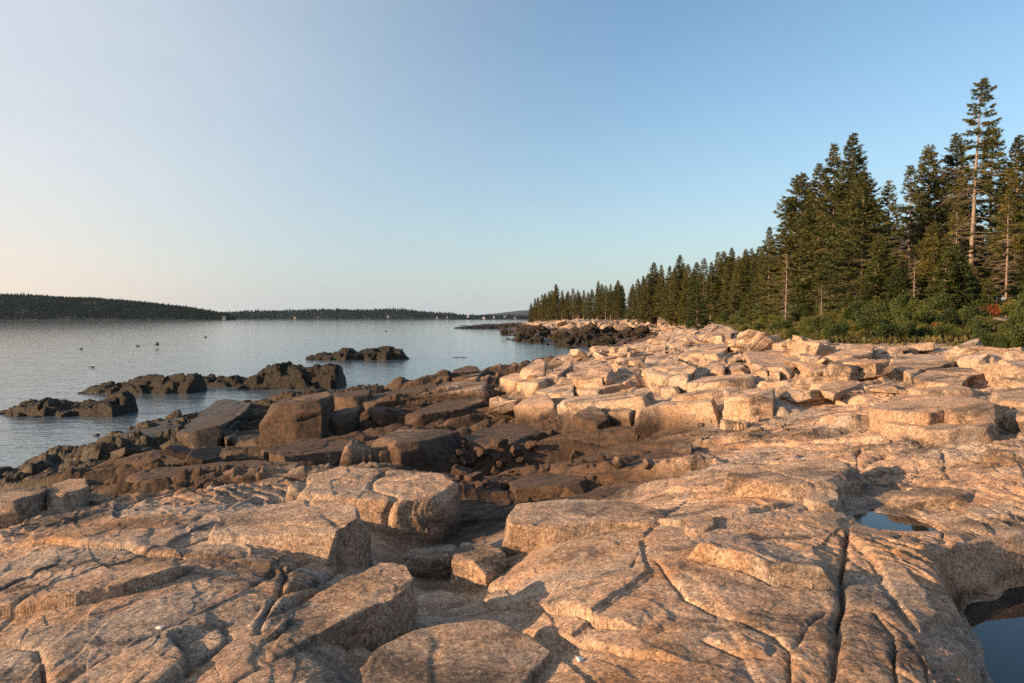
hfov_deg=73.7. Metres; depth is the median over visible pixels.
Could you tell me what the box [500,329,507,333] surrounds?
shore rock
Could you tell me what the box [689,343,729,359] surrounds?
granite slab
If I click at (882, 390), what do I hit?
loose rock
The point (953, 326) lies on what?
shrub
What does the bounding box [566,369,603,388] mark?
granite slab
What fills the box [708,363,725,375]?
granite block
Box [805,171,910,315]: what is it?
spruce tree
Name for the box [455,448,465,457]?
cobble
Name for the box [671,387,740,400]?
granite slab
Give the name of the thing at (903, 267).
spruce tree
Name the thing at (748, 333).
loose rock
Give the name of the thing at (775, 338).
loose rock
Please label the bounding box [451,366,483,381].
granite block
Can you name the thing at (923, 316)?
shrub
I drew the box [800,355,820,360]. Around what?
loose rock
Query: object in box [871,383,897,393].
loose rock
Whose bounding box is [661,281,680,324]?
spruce tree
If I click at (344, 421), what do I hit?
granite block
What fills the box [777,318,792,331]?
shrub
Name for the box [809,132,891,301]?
spruce tree
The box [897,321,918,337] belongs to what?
shrub
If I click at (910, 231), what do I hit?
spruce tree
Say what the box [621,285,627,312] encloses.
spruce tree
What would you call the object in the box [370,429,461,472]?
granite block
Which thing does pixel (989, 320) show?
shrub
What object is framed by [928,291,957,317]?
shrub
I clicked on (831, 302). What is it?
shrub
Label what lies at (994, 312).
shrub
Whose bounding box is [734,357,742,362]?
loose rock
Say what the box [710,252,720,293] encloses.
spruce tree
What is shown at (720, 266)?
spruce tree
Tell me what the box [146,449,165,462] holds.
loose rock
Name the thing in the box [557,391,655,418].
granite slab
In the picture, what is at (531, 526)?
granite slab
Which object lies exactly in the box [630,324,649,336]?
shore rock
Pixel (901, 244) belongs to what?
spruce tree
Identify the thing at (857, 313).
shrub
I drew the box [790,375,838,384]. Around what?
loose rock
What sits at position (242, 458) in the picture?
loose rock
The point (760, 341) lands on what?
loose rock
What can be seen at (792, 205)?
spruce tree
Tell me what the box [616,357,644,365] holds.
loose rock
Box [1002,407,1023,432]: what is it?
granite block
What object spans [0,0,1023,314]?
sky
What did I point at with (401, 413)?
loose rock
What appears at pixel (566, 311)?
spruce tree
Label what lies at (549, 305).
spruce tree
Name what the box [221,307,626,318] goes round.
forest
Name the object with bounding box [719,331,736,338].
loose rock
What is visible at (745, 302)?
spruce tree
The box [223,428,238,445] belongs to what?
boulder
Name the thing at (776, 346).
loose rock
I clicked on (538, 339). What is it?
shore rock
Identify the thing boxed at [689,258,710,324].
spruce tree
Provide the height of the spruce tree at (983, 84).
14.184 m
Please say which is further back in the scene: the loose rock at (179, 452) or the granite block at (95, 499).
the loose rock at (179, 452)
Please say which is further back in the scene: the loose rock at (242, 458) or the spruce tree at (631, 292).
the spruce tree at (631, 292)
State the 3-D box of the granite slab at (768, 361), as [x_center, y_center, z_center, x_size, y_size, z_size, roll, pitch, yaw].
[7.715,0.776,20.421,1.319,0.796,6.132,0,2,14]
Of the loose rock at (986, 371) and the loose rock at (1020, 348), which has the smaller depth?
the loose rock at (986, 371)
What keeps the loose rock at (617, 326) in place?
on the ground at (758, 590)
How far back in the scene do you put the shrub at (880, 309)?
31.00 m
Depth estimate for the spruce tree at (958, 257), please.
33.00 m
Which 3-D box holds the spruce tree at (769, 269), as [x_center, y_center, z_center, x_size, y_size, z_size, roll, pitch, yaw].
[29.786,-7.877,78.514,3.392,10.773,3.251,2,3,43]
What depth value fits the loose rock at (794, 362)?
18.03 m
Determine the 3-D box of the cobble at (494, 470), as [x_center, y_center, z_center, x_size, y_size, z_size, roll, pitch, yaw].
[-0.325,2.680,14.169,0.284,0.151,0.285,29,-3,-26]
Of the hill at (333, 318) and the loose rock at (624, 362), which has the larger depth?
the hill at (333, 318)
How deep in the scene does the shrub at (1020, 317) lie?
22.43 m
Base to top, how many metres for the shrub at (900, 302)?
1.688 m
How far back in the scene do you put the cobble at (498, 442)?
14.39 m
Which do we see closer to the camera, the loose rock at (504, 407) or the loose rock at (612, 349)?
the loose rock at (504, 407)
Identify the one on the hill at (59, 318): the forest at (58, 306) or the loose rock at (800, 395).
the forest at (58, 306)
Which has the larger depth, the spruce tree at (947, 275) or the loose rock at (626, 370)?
the spruce tree at (947, 275)
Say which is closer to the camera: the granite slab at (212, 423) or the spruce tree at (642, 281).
the granite slab at (212, 423)
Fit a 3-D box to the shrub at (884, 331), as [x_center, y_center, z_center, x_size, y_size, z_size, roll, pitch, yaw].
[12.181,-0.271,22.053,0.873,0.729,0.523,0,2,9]
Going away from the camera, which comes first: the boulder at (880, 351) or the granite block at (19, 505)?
the granite block at (19, 505)
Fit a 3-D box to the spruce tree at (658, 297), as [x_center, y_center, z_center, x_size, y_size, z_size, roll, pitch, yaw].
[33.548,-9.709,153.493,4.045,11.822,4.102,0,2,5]
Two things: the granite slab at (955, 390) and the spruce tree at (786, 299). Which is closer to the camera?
the granite slab at (955, 390)
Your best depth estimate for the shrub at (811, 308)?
54.24 m
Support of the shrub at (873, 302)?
on the ground at (758, 590)
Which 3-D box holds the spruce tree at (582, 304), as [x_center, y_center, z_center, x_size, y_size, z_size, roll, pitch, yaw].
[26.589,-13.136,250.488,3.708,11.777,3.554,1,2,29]
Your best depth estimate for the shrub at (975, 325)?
22.20 m
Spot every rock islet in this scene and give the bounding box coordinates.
[0,407,10,413]
[4,390,137,417]
[77,373,206,393]
[203,374,247,386]
[237,361,346,388]
[305,346,409,359]
[454,323,525,328]
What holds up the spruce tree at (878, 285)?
on the ground at (758, 590)
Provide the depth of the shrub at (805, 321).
34.54 m
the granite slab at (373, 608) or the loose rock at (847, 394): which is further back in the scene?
the loose rock at (847, 394)
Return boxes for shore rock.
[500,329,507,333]
[515,332,526,340]
[516,329,524,333]
[525,329,534,336]
[527,336,543,342]
[537,325,547,331]
[538,329,550,336]
[553,333,567,342]
[559,336,574,344]
[575,336,584,342]
[578,331,595,335]
[579,322,599,333]
[583,335,593,339]
[584,334,601,336]
[589,336,600,346]
[591,337,614,345]
[602,326,614,332]
[602,332,613,336]
[614,332,623,337]
[621,326,634,335]
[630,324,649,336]
[635,333,645,338]
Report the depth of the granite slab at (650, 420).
14.36 m
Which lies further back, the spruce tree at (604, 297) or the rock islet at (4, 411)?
the spruce tree at (604, 297)
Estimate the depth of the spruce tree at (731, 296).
96.45 m
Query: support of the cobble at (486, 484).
on the ground at (758, 590)
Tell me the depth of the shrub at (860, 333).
23.43 m
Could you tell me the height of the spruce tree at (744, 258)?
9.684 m
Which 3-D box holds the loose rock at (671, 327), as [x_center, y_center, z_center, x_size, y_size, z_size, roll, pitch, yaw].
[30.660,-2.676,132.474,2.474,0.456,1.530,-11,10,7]
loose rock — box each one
[110,447,141,457]
[115,451,166,467]
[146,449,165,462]
[160,445,228,461]
[164,455,186,465]
[185,445,221,464]
[234,456,251,460]
[367,406,401,425]
[367,407,407,415]
[367,409,397,419]
[373,416,404,424]
[488,399,521,416]
[489,396,509,405]
[497,413,514,418]
[556,319,567,326]
[568,349,594,359]
[569,353,591,361]
[589,346,608,351]
[593,352,606,358]
[599,356,617,359]
[601,323,613,326]
[607,352,652,356]
[608,346,630,351]
[611,356,646,367]
[613,324,624,329]
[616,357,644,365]
[616,367,639,372]
[617,352,642,357]
[618,347,638,353]
[628,346,649,347]
[647,338,660,342]
[651,340,665,354]
[657,317,667,326]
[663,325,676,329]
[669,340,690,346]
[672,346,689,350]
[683,339,702,344]
[700,333,714,337]
[707,334,731,342]
[711,335,723,343]
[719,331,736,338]
[720,419,736,431]
[726,343,750,347]
[730,347,747,351]
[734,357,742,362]
[735,419,746,430]
[736,338,752,343]
[737,329,759,339]
[742,332,773,353]
[750,426,763,430]
[769,335,781,341]
[772,340,790,350]
[780,358,831,367]
[781,389,823,402]
[790,340,835,356]
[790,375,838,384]
[792,335,812,340]
[792,384,810,388]
[793,345,835,356]
[797,360,826,376]
[798,353,821,357]
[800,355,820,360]
[812,340,833,344]
[816,358,831,363]
[816,380,863,400]
[822,396,841,400]
[842,360,889,374]
[842,393,852,397]
[846,389,859,392]
[858,366,893,381]
[863,386,907,393]
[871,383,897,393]
[886,350,902,354]
[893,347,908,352]
[903,346,917,353]
[907,342,934,352]
[940,338,983,353]
[945,354,999,368]
[951,346,975,353]
[957,344,1017,353]
[971,349,1004,359]
[974,362,997,371]
[980,364,996,382]
[987,371,1023,387]
[991,359,1023,379]
[1003,351,1023,359]
[1008,347,1023,350]
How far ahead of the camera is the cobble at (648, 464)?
10.07 m
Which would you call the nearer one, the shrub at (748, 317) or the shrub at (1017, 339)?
the shrub at (1017, 339)
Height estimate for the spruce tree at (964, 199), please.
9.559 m
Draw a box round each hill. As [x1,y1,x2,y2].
[0,296,219,319]
[235,310,540,319]
[485,310,591,315]
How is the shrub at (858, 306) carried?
on the ground at (758, 590)
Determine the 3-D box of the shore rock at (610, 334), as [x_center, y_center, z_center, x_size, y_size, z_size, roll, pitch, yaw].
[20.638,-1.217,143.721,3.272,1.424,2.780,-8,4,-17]
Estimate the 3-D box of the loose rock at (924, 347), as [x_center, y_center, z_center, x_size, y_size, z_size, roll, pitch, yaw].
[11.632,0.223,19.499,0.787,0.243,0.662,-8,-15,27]
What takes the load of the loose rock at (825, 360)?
on the loose rock at (814, 368)
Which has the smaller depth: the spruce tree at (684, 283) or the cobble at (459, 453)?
the cobble at (459, 453)
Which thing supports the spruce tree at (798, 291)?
on the ground at (758, 590)
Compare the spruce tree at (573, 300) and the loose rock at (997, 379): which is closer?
the loose rock at (997, 379)
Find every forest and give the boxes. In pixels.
[0,292,235,319]
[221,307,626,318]
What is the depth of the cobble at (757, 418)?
12.85 m
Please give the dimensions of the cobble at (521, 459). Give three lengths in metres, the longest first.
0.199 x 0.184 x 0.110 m
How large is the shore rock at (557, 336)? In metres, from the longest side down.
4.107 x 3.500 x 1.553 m
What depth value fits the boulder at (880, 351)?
19.05 m
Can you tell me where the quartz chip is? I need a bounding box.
[576,656,583,661]
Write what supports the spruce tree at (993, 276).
on the ground at (758, 590)
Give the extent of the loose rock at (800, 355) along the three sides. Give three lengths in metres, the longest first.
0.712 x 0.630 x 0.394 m
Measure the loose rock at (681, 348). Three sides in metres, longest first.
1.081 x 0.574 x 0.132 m
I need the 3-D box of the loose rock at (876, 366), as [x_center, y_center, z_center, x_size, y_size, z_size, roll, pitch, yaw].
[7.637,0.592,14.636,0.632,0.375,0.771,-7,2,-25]
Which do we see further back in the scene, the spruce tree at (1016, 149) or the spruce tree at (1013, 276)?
the spruce tree at (1016, 149)
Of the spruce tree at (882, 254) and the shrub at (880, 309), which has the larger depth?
the spruce tree at (882, 254)
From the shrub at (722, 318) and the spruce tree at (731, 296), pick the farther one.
the spruce tree at (731, 296)
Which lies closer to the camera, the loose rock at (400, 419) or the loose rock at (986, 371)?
the loose rock at (986, 371)
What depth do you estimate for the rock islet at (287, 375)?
48.91 m
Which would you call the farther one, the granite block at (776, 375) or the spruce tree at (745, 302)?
the spruce tree at (745, 302)
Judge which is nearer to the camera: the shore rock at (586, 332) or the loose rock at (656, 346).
the loose rock at (656, 346)
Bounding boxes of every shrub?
[718,314,728,322]
[724,320,733,324]
[732,316,740,323]
[738,320,749,324]
[738,325,754,330]
[745,314,752,320]
[751,315,762,320]
[754,322,761,329]
[757,317,768,323]
[767,312,777,318]
[768,323,778,330]
[772,315,784,320]
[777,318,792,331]
[781,306,803,321]
[785,328,810,337]
[788,305,810,316]
[794,326,813,333]
[800,332,817,338]
[801,317,810,325]
[805,305,815,313]
[808,314,834,332]
[813,298,824,313]
[820,311,837,318]
[821,319,849,336]
[823,301,839,312]
[826,323,848,337]
[838,307,847,317]
[841,300,865,319]
[848,322,858,331]
[848,329,868,338]
[850,305,878,322]
[856,314,883,335]
[863,296,890,311]
[871,316,890,332]
[872,303,889,314]
[875,322,903,339]
[879,306,905,322]
[885,315,907,328]
[887,288,919,311]
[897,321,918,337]
[899,307,912,320]
[903,298,932,313]
[911,325,934,337]
[913,305,940,323]
[916,304,927,312]
[917,322,933,328]
[918,326,931,337]
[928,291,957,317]
[933,324,957,338]
[934,322,959,334]
[936,306,963,327]
[952,326,975,337]
[959,300,992,324]
[963,314,994,326]
[964,315,990,329]
[967,327,997,347]
[968,323,978,332]
[972,327,989,334]
[973,307,1000,315]
[984,304,1002,315]
[992,333,1012,348]
[994,326,1010,339]
[997,299,1016,307]
[997,321,1014,331]
[998,299,1017,313]
[999,330,1016,337]
[1000,304,1011,315]
[1004,307,1023,327]
[1007,299,1023,320]
[1007,325,1023,347]
[1013,323,1023,329]
[1017,289,1023,303]
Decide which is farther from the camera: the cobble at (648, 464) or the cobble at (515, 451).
the cobble at (515, 451)
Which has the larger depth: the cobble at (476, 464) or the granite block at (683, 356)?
the granite block at (683, 356)
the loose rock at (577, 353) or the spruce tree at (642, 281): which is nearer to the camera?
the loose rock at (577, 353)
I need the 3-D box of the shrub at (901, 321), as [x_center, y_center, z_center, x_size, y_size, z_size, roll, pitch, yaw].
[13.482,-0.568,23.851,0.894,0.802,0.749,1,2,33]
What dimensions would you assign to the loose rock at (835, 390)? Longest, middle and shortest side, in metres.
1.399 x 0.472 x 0.146 m
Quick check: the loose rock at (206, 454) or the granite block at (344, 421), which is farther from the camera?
the granite block at (344, 421)
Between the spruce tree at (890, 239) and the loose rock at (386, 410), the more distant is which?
the spruce tree at (890, 239)
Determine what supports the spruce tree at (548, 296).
on the ground at (758, 590)
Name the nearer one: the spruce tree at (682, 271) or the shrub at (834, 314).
the shrub at (834, 314)
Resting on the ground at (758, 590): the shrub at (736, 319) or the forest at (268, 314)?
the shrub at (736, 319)
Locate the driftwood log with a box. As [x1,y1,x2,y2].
[993,317,1007,321]
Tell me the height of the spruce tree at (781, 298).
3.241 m
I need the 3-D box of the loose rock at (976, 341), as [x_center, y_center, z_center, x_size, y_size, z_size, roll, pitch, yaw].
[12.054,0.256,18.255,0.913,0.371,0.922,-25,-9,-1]
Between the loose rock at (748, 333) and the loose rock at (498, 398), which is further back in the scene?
the loose rock at (748, 333)
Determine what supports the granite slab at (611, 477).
on the ground at (758, 590)
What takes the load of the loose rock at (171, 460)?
on the ground at (758, 590)
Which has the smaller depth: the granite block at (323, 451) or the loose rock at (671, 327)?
the granite block at (323, 451)
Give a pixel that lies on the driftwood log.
(999, 319)
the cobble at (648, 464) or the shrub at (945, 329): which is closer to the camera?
the cobble at (648, 464)
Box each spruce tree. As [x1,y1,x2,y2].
[527,303,535,322]
[531,298,537,318]
[533,297,541,320]
[536,294,543,318]
[539,293,549,321]
[545,290,555,321]
[545,291,549,321]
[549,284,561,319]
[557,290,565,315]
[561,291,573,319]
[567,288,575,319]
[572,291,580,318]
[575,292,581,317]
[579,290,587,315]
[583,293,592,317]
[585,289,596,318]
[592,284,606,318]
[593,281,601,316]
[601,285,609,318]
[605,284,613,319]
[611,280,626,319]
[618,286,626,316]
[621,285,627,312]
[624,284,639,320]
[628,279,642,321]
[635,274,657,323]
[636,276,647,320]
[639,262,660,323]
[650,264,666,316]
[654,275,663,315]
[660,266,672,321]
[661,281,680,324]
[662,268,681,324]
[665,255,686,325]
[673,264,685,321]
[675,264,695,325]
[678,262,706,327]
[685,283,712,329]
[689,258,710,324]
[703,261,719,322]
[707,250,729,317]
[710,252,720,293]
[715,248,735,317]
[718,258,735,313]
[725,257,745,315]
[726,259,737,311]
[727,256,746,312]
[730,249,750,313]
[737,298,746,315]
[738,293,753,318]
[740,245,771,310]
[743,248,755,300]
[746,171,829,318]
[750,257,771,310]
[754,227,780,308]
[756,290,771,315]
[771,246,791,300]
[772,281,795,316]
[776,249,794,320]
[777,216,816,288]
[784,162,838,304]
[787,277,811,316]
[798,143,854,303]
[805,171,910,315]
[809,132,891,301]
[817,283,824,316]
[838,290,848,313]
[844,291,854,308]
[852,256,893,304]
[855,277,871,304]
[857,234,904,303]
[867,260,884,301]
[868,180,906,272]
[881,267,905,304]
[885,165,931,285]
[885,221,901,276]
[890,144,953,293]
[890,270,912,307]
[894,237,907,255]
[897,260,917,296]
[903,222,955,299]
[908,257,919,300]
[918,132,985,295]
[920,168,986,293]
[920,252,963,306]
[930,76,1016,287]
[934,243,981,310]
[937,199,978,263]
[950,256,980,308]
[951,121,1018,298]
[959,270,984,303]
[968,262,983,294]
[975,277,1000,308]
[976,135,1023,297]
[976,181,1013,301]
[983,188,1023,299]
[985,252,1000,302]
[1000,215,1023,296]
[1009,270,1023,302]
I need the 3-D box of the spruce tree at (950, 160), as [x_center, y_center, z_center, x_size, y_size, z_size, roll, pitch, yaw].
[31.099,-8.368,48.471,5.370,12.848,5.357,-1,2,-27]
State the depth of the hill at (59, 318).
1936.19 m
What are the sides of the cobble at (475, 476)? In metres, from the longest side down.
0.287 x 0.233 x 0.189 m
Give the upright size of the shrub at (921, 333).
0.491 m
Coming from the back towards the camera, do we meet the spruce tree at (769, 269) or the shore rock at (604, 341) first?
the shore rock at (604, 341)
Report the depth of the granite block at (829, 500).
6.36 m
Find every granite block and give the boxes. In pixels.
[0,485,46,528]
[46,478,89,513]
[89,493,111,505]
[207,499,372,568]
[259,391,334,446]
[261,438,359,465]
[329,407,359,434]
[333,390,371,412]
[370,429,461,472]
[403,544,458,579]
[434,371,449,382]
[450,542,506,592]
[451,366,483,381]
[500,373,550,396]
[514,394,557,421]
[535,384,573,400]
[574,374,638,395]
[608,408,632,425]
[655,385,680,396]
[671,443,692,453]
[678,351,698,361]
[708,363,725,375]
[723,408,759,420]
[724,388,775,420]
[726,363,748,374]
[753,369,767,376]
[769,371,780,380]
[803,489,842,511]
[885,487,976,508]
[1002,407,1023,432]
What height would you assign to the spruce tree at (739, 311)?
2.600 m
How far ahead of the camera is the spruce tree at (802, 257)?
67.27 m
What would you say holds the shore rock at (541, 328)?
on the ground at (758, 590)
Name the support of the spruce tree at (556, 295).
on the ground at (758, 590)
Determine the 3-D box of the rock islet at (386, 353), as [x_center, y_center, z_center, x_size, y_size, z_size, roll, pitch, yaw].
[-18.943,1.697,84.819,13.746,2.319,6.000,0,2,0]
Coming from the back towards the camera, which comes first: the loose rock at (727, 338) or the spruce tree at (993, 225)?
the spruce tree at (993, 225)
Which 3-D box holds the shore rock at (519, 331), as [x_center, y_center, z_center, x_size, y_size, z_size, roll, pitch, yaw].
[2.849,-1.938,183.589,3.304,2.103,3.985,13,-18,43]
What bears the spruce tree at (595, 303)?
on the ground at (758, 590)
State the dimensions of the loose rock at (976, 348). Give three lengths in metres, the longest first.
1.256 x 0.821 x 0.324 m
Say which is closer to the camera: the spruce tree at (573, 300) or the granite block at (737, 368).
the granite block at (737, 368)
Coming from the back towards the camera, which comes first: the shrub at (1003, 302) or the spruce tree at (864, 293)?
the spruce tree at (864, 293)
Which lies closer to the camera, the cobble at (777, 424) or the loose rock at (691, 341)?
the cobble at (777, 424)
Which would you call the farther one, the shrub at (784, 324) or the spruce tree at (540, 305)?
the spruce tree at (540, 305)
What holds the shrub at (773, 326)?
on the ground at (758, 590)
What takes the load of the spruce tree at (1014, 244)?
on the ground at (758, 590)
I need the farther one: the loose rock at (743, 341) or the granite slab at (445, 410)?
the loose rock at (743, 341)
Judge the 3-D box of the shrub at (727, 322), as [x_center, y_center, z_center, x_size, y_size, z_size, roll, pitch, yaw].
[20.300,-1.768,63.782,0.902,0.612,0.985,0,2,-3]
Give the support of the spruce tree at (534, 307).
on the ground at (758, 590)
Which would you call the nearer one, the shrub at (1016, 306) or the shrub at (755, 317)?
the shrub at (1016, 306)
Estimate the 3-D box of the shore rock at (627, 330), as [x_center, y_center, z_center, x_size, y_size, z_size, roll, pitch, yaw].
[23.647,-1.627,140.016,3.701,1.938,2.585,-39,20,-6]
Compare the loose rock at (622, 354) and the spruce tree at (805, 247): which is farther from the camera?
the spruce tree at (805, 247)
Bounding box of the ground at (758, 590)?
[0,300,1023,682]
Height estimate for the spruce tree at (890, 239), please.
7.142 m
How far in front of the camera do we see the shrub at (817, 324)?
27.95 m
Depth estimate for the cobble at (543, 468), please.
11.76 m
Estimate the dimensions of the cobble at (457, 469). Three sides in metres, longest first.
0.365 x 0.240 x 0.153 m
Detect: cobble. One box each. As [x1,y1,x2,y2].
[450,458,459,464]
[451,464,472,474]
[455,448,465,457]
[455,475,462,479]
[459,449,476,466]
[464,471,482,481]
[467,456,479,468]
[474,446,487,458]
[475,479,490,489]
[483,448,491,454]
[490,437,507,447]
[490,465,502,474]
[492,453,499,460]
[496,458,502,466]
[499,479,509,490]
[510,445,521,456]
[516,456,524,462]
[525,440,536,450]
[539,463,549,472]
[569,450,577,459]
[596,453,605,461]
[612,456,624,467]
[643,459,654,469]
[751,415,760,422]
[775,421,781,427]
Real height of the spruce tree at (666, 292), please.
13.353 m
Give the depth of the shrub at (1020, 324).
22.03 m
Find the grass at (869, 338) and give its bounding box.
[711,313,1007,345]
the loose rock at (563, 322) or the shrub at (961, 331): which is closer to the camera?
the shrub at (961, 331)
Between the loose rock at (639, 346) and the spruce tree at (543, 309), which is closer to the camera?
the loose rock at (639, 346)
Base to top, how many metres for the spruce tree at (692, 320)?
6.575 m
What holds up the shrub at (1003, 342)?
on the ground at (758, 590)
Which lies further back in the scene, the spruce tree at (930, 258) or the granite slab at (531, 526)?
the spruce tree at (930, 258)
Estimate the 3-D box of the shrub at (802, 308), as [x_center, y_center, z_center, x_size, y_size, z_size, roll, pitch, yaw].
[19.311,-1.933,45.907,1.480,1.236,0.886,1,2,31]
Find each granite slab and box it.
[115,417,187,442]
[125,460,300,488]
[177,399,251,448]
[207,562,417,682]
[355,620,550,682]
[363,381,493,416]
[404,397,484,425]
[414,591,469,610]
[464,421,547,450]
[483,590,511,611]
[501,499,665,557]
[509,473,589,498]
[532,663,570,682]
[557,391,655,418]
[561,449,714,483]
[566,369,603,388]
[634,398,719,440]
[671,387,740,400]
[684,515,716,535]
[685,374,754,392]
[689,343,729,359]
[723,456,861,500]
[744,350,794,378]
[824,344,873,361]
[869,395,996,439]
[879,421,1000,448]
[889,354,954,384]
[908,385,973,396]
[913,367,983,387]
[987,388,1023,414]
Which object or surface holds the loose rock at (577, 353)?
on the ground at (758, 590)
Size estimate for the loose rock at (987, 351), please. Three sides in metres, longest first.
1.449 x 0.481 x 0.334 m
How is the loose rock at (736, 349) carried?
on the ground at (758, 590)
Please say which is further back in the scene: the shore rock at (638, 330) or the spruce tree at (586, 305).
the spruce tree at (586, 305)
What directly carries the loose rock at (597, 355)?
on the ground at (758, 590)
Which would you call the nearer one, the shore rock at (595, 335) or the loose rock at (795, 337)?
the loose rock at (795, 337)
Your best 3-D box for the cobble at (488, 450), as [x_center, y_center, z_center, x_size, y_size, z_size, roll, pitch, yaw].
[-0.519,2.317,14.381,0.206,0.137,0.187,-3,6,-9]
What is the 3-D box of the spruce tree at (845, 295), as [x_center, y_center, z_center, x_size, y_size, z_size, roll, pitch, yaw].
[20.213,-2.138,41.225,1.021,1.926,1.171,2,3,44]
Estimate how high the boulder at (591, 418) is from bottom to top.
0.998 m
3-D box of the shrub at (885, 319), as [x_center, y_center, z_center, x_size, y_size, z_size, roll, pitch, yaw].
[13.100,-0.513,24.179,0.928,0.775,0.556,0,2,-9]
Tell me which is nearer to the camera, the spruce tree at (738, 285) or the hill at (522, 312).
the spruce tree at (738, 285)
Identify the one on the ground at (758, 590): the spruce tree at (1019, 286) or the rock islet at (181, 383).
the spruce tree at (1019, 286)
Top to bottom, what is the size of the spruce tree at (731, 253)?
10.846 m
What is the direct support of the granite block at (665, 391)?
on the ground at (758, 590)
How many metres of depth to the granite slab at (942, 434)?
8.25 m
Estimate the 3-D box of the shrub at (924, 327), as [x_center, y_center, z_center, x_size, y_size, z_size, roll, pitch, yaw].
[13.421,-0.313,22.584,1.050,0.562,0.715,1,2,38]
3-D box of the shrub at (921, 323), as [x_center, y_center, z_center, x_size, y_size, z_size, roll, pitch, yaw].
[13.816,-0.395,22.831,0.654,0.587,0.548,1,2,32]
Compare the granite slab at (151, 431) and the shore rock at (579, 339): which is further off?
the shore rock at (579, 339)
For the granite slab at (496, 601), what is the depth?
5.37 m
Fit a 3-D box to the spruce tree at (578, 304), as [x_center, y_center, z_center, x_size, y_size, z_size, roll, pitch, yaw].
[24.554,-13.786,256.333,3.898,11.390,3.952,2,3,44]
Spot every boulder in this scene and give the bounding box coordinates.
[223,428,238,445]
[285,466,460,542]
[520,359,545,378]
[549,361,573,378]
[571,406,610,431]
[587,363,618,384]
[641,352,696,393]
[823,357,859,380]
[875,347,886,354]
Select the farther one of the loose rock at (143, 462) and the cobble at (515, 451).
the loose rock at (143, 462)
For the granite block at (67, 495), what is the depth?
8.22 m
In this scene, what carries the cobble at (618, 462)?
on the granite slab at (611, 477)
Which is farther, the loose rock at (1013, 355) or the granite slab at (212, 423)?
the granite slab at (212, 423)
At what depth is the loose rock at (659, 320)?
145.25 m
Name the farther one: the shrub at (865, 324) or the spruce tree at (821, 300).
the spruce tree at (821, 300)
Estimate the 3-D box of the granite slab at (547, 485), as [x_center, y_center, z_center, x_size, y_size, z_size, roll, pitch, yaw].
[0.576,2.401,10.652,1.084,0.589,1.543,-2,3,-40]
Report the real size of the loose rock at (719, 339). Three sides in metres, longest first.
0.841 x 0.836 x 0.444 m
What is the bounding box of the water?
[0,320,590,467]
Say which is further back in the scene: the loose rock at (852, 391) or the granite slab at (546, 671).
the loose rock at (852, 391)
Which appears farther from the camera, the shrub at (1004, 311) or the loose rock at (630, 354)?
the loose rock at (630, 354)
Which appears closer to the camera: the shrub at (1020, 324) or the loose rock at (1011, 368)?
the loose rock at (1011, 368)
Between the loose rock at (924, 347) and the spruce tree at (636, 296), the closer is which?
the loose rock at (924, 347)
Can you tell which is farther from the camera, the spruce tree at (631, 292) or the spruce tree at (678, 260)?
the spruce tree at (631, 292)
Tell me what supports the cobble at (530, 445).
on the ground at (758, 590)
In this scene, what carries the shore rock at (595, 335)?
on the ground at (758, 590)
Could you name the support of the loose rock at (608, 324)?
on the ground at (758, 590)
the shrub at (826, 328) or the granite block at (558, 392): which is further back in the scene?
the shrub at (826, 328)
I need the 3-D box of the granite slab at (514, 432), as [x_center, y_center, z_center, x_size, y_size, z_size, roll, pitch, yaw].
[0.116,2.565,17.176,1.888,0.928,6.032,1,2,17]
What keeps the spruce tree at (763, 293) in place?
on the ground at (758, 590)
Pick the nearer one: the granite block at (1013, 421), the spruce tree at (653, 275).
the granite block at (1013, 421)
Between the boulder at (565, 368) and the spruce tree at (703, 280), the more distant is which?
the spruce tree at (703, 280)
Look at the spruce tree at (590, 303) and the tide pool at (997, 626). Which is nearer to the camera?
the tide pool at (997, 626)
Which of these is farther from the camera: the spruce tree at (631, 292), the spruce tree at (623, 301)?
the spruce tree at (623, 301)
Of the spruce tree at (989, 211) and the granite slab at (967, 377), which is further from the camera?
the spruce tree at (989, 211)
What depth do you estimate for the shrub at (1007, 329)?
20.27 m
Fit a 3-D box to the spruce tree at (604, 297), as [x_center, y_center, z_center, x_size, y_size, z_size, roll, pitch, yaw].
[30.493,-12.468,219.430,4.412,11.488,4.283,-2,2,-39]
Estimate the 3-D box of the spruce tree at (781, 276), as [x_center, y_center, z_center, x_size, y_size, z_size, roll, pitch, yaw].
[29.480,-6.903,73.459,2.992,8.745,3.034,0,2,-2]
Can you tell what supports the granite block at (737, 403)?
on the granite block at (750, 413)
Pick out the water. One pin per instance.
(41, 359)
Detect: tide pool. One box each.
[853,510,937,530]
[964,586,1023,682]
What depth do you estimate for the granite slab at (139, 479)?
12.61 m
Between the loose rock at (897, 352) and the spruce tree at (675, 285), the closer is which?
the loose rock at (897, 352)
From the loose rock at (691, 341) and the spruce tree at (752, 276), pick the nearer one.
the loose rock at (691, 341)
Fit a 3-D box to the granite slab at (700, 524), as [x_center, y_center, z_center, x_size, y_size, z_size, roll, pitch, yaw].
[1.625,1.719,5.895,0.324,0.340,0.422,0,2,0]
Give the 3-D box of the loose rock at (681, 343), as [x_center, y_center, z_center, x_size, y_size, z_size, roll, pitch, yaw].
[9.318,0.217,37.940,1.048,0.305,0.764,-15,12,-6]
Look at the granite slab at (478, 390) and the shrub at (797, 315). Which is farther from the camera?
the shrub at (797, 315)
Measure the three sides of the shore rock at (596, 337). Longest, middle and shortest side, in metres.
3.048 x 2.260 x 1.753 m
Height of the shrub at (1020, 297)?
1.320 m
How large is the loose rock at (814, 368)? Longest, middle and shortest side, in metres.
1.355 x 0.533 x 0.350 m
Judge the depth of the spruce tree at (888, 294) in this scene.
36.56 m

